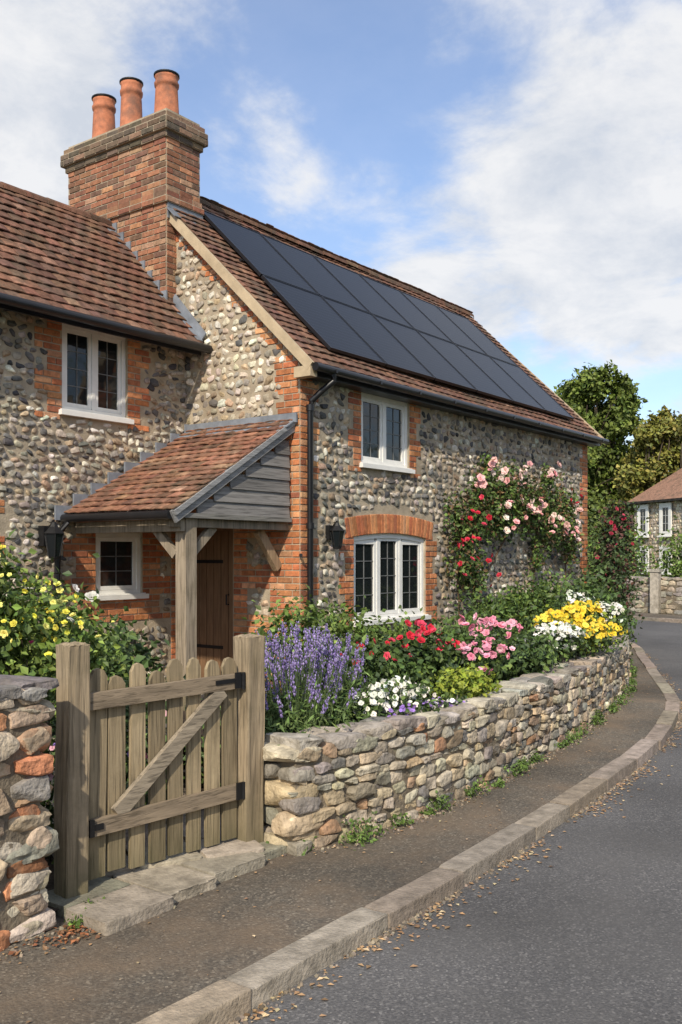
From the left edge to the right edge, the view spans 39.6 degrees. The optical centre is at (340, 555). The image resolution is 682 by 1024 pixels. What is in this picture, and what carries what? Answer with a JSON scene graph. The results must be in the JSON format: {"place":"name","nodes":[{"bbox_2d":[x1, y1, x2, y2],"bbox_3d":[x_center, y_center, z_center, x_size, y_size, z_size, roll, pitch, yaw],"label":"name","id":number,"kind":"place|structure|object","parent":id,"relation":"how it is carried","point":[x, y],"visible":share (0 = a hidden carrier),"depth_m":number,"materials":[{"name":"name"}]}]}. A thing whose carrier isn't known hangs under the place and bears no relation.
{"place":"outdoors","nodes":[
{"label":"outdoors","id":0,"kind":"place"},
{"bbox_2d":[44,694,263,877],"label":"garden path","id":1,"kind":"structure","parent":0,"point":[232,846],"depth_m":4.92,"materials":[{"name":"stone"}]},
{"bbox_2d":[45,691,269,910],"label":"garden ground","id":2,"kind":"structure","parent":0,"point":[49,886],"depth_m":4.87,"materials":[{"name":"soil"}]},
{"bbox_2d":[0,675,58,951],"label":"stone wall","id":3,"kind":"structure","parent":2,"relation":"on","point":[29,841],"depth_m":3.94,"materials":[{"name":"beige stone"}]},
{"bbox_2d":[0,528,135,804],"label":"flowering shrub","id":4,"kind":"object","parent":2,"relation":"on","point":[33,654],"visible":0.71,"depth_m":4.99,"materials":[{"name":"green plant"}]},
{"bbox_2d":[0,532,169,738],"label":"foliage shrub","id":5,"kind":"object","parent":2,"relation":"on","point":[143,655],"visible":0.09,"depth_m":7.29,"materials":[{"name":"green plant"}]},
{"bbox_2d":[54,634,264,898],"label":"garden gate","id":6,"kind":"structure","parent":2,"relation":"on","point":[98,809],"depth_m":4.67,"materials":[{"name":"brown wood"}]},
{"bbox_2d":[40,653,281,864],"bbox_3d":[-1.714,1.128,5.537,2.293,1.046,2.544,0,0,37],"label":"foliage shrub","id":7,"kind":"object","parent":2,"relation":"on","point":[50,750],"visible":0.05,"depth_m":5.62,"materials":[{"name":"green plant"}]},
{"bbox_2d":[0,69,608,710],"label":"flint cottage","id":8,"kind":"structure","parent":2,"relation":"on","point":[216,419],"depth_m":11.48,"materials":[{"name":"stone"}]},
{"bbox_2d":[197,528,232,677],"bbox_3d":[-1.574,0.610,11.655,0.740,1.980,0.118,0,0,37],"label":"front door","id":9,"kind":"structure","parent":8,"relation":"in","point":[215,559],"depth_m":11.64,"materials":[{"name":"brown wood"}]},
{"bbox_2d":[58,323,430,626],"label":"windows","id":10,"kind":"structure","parent":8,"relation":"in","point":[388,568],"depth_m":11.77,"materials":[{"name":"white paint"}]},
{"bbox_2d":[441,450,583,633],"bbox_3d":[2.823,-0.109,14.900,0.718,3.028,4.776,0,0,37],"label":"climbing rose","id":11,"kind":"object","parent":8,"relation":"attached to","point":[496,503],"visible":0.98,"depth_m":14.23,"materials":[{"name":"green plant"}]},
{"bbox_2d":[241,584,432,687],"bbox_3d":[0.111,0.915,10.016,1.098,1.292,3.702,0,0,27],"label":"foliage shrub","id":12,"kind":"object","parent":2,"relation":"on","point":[336,627],"visible":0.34,"depth_m":9.19,"materials":[{"name":"green plant"}]},
{"bbox_2d":[125,647,586,779],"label":"flower bed soil","id":13,"kind":"structure","parent":2,"relation":"on","point":[184,761],"depth_m":6.55,"materials":[{"name":"brown soil"}]},
{"bbox_2d":[202,621,394,767],"bbox_3d":[-0.306,0.949,5.782,1.392,1.088,1.125,0,0,-38],"label":"lavender plant","id":14,"kind":"object","parent":13,"relation":"on","point":[317,707],"visible":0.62,"depth_m":5.66,"materials":[{"name":"purple plant"}]},
{"bbox_2d":[266,623,398,725],"bbox_3d":[-0.103,0.941,6.210,0.904,0.984,1.044,0,0,37],"label":"lavender plant","id":15,"kind":"object","parent":13,"relation":"on","point":[331,651],"visible":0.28,"depth_m":6.16,"materials":[{"name":"purple plant"}]},
{"bbox_2d":[267,629,451,713],"bbox_3d":[0.100,0.915,7.125,1.236,0.683,1.796,0,0,37],"label":"foliage shrub","id":16,"kind":"object","parent":13,"relation":"on","point":[378,663],"visible":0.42,"depth_m":6.95,"materials":[{"name":"green plant"}]},
{"bbox_2d":[330,671,448,721],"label":"white phlox plant","id":17,"kind":"object","parent":13,"relation":"on","point":[386,694],"visible":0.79,"depth_m":6.15,"materials":[{"name":"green plant"}]},
{"bbox_2d":[373,696,426,717],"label":"violet plant","id":18,"kind":"object","parent":13,"relation":"on","point":[401,710],"visible":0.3,"depth_m":6.01,"materials":[{"name":"purple plant"}]},
{"bbox_2d":[378,618,467,700],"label":"red geranium","id":19,"kind":"object","parent":13,"relation":"on","point":[430,653],"visible":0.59,"depth_m":7.37,"materials":[{"name":"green plant"}]},
{"bbox_2d":[316,607,531,676],"bbox_3d":[1.021,1.070,9.483,1.332,0.940,4.806,0,0,29],"label":"foliage shrub","id":20,"kind":"object","parent":13,"relation":"on","point":[443,637],"visible":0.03,"depth_m":10.16,"materials":[{"name":"green plant"}]},
{"bbox_2d":[421,686,471,711],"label":"violet plant","id":21,"kind":"object","parent":13,"relation":"on","point":[448,701],"visible":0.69,"depth_m":6.45,"materials":[{"name":"white plant"}]},
{"bbox_2d":[418,655,502,700],"bbox_3d":[0.887,1.024,6.973,0.536,0.552,1.069,0,0,37],"label":"lime euphorbia","id":22,"kind":"object","parent":13,"relation":"on","point":[474,681],"visible":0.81,"depth_m":6.84,"materials":[{"name":"green plant"}]},
{"bbox_2d":[415,613,550,688],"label":"peony plant","id":23,"kind":"object","parent":13,"relation":"on","point":[473,646],"visible":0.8,"depth_m":7.85,"materials":[{"name":"pink plant"}]},
{"bbox_2d":[431,559,577,637],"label":"foliage shrub","id":24,"kind":"object","parent":13,"relation":"on","point":[519,607],"visible":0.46,"depth_m":12.91,"materials":[{"name":"green plant"}]},
{"bbox_2d":[484,625,574,682],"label":"foliage shrub","id":25,"kind":"object","parent":13,"relation":"on","point":[543,651],"visible":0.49,"depth_m":8.43,"materials":[{"name":"green plant"}]},
{"bbox_2d":[513,618,599,666],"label":"white phlox plant","id":26,"kind":"object","parent":13,"relation":"on","point":[567,634],"visible":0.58,"depth_m":9.03,"materials":[{"name":"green plant"}]},
{"bbox_2d":[514,598,631,660],"bbox_3d":[2.444,0.875,9.953,1.173,0.858,2.360,0,0,37],"label":"yellow coreopsis","id":27,"kind":"object","parent":13,"relation":"on","point":[596,627],"visible":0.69,"depth_m":9.68,"materials":[{"name":"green plant"}]},
{"bbox_2d":[547,585,634,654],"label":"white daisy plant","id":28,"kind":"object","parent":13,"relation":"on","point":[570,597],"visible":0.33,"depth_m":10.87,"materials":[{"name":"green plant"}]},
{"bbox_2d":[537,551,646,654],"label":"foliage shrub","id":29,"kind":"object","parent":13,"relation":"on","point":[589,588],"visible":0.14,"depth_m":14.27,"materials":[{"name":"green plant"}]},
{"bbox_2d":[573,493,654,641],"bbox_3d":[4.978,0.244,17.456,1.429,2.786,2.346,0,0,37],"label":"rose shrub","id":30,"kind":"object","parent":2,"relation":"on","point":[612,555],"visible":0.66,"depth_m":17.37,"materials":[{"name":"green plant"}]},
{"bbox_2d":[0,647,665,1023],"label":"pavement","id":31,"kind":"structure","parent":0,"point":[180,951],"depth_m":4.26,"materials":[{"name":"asphalt"}]},
{"bbox_2d":[47,841,286,935],"bbox_3d":[-0.788,1.587,4.694,0.543,0.087,1.395,0,0,37],"label":"stone step","id":32,"kind":"object","parent":31,"relation":"on","point":[137,895],"visible":0.64,"depth_m":4.40,"materials":[{"name":"grey stone"}]},
{"bbox_2d":[64,657,637,929],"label":"wall foot weeds","id":33,"kind":"object","parent":31,"relation":"on","point":[523,762],"depth_m":6.31,"materials":[{"name":"green plant"}]},
{"bbox_2d":[0,0,681,446],"label":"sky","id":34,"kind":"structure","parent":0,"point":[514,164],"materials":[{"name":"blue"}]},
{"bbox_2d":[239,620,681,1023],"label":"road","id":35,"kind":"structure","parent":0,"point":[585,927],"depth_m":4.12,"materials":[{"name":"grey asphalt"}]},
{"bbox_2d":[0,654,681,1023],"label":"leaf litter","id":36,"kind":"object","parent":35,"relation":"on","point":[390,932],"visible":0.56,"depth_m":4.51,"materials":[{"name":"brown plant"}]},
{"bbox_2d":[135,641,680,1023],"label":"kerb","id":37,"kind":"structure","parent":35,"relation":"on","point":[231,998],"depth_m":4.35,"materials":[{"name":"stone"}]},
{"bbox_2d":[630,616,681,622],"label":"kerb","id":38,"kind":"structure","parent":35,"relation":"on","point":[671,620],"depth_m":23.82,"materials":[{"name":"stone"}]},
{"bbox_2d":[596,506,634,532],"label":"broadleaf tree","id":39,"kind":"object","parent":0,"point":[628,515],"visible":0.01,"depth_m":62.19,"materials":[{"name":"green plant"}]},
{"bbox_2d":[627,612,681,618],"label":"pavement","id":40,"kind":"structure","parent":0,"point":[653,615],"depth_m":25.10,"materials":[{"name":"concrete"}]},
{"label":"ground","id":41,"kind":"structure","parent":0,"visible":0},
{"bbox_2d":[262,634,631,855],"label":"stone wall","id":42,"kind":"structure","parent":41,"relation":"on","point":[319,782],"depth_m":5.81,"materials":[{"name":"beige stone"}]},
{"bbox_2d":[553,359,647,540],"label":"broadleaf tree","id":43,"kind":"object","parent":41,"relation":"on","point":[584,393],"visible":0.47,"depth_m":48.63,"materials":[{"name":"green plant"}]},
{"bbox_2d":[587,516,661,576],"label":"hedge","id":44,"kind":"object","parent":41,"relation":"on","point":[638,554],"visible":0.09,"depth_m":30.76,"materials":[{"name":"green plant"}]},
{"bbox_2d":[587,478,671,576],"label":"hedge","id":45,"kind":"object","parent":41,"relation":"on","point":[595,507],"visible":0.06,"depth_m":39.66,"materials":[{"name":"green plant"}]},
{"bbox_2d":[626,516,634,573],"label":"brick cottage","id":46,"kind":"structure","parent":41,"relation":"on","point":[632,529],"depth_m":51.70,"materials":[{"name":"brick"}]},
{"bbox_2d":[592,576,681,614],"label":"stone wall","id":47,"kind":"structure","parent":41,"relation":"on","point":[671,596],"depth_m":26.16,"materials":[{"name":"grey stone"}]},
{"bbox_2d":[612,405,681,507],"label":"broadleaf tree","id":48,"kind":"object","parent":41,"relation":"on","point":[654,456],"visible":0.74,"depth_m":45.73,"materials":[{"name":"green plant"}]},
{"bbox_2d":[648,569,661,613],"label":"gate pillar","id":49,"kind":"structure","parent":41,"relation":"on","point":[655,591],"depth_m":26.11,"materials":[{"name":"stone"}]},
{"bbox_2d":[635,500,681,577],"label":"walls","id":50,"kind":"structure","parent":41,"relation":"on","point":[656,530],"depth_m":42.41,"materials":[{"name":"grey stone"}]},
{"bbox_2d":[625,468,681,504],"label":"roof","id":51,"kind":"structure","parent":50,"relation":"on","point":[668,488],"depth_m":42.79,"materials":[{"name":"tile"}]},
{"bbox_2d":[635,502,672,574],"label":"windows","id":52,"kind":"structure","parent":50,"relation":"attached to","point":[665,516],"depth_m":42.02,"materials":[{"name":"white paint"}]},
{"bbox_2d":[634,500,681,576],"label":"flint facing","id":53,"kind":"object","parent":50,"relation":"attached to","point":[656,525],"visible":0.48,"depth_m":42.45,"materials":[{"name":"stone"}]},
{"bbox_2d":[641,515,681,577],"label":"hedge","id":54,"kind":"object","parent":41,"relation":"on","point":[671,569],"visible":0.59,"depth_m":28.41,"materials":[{"name":"green plant"}]}
]}

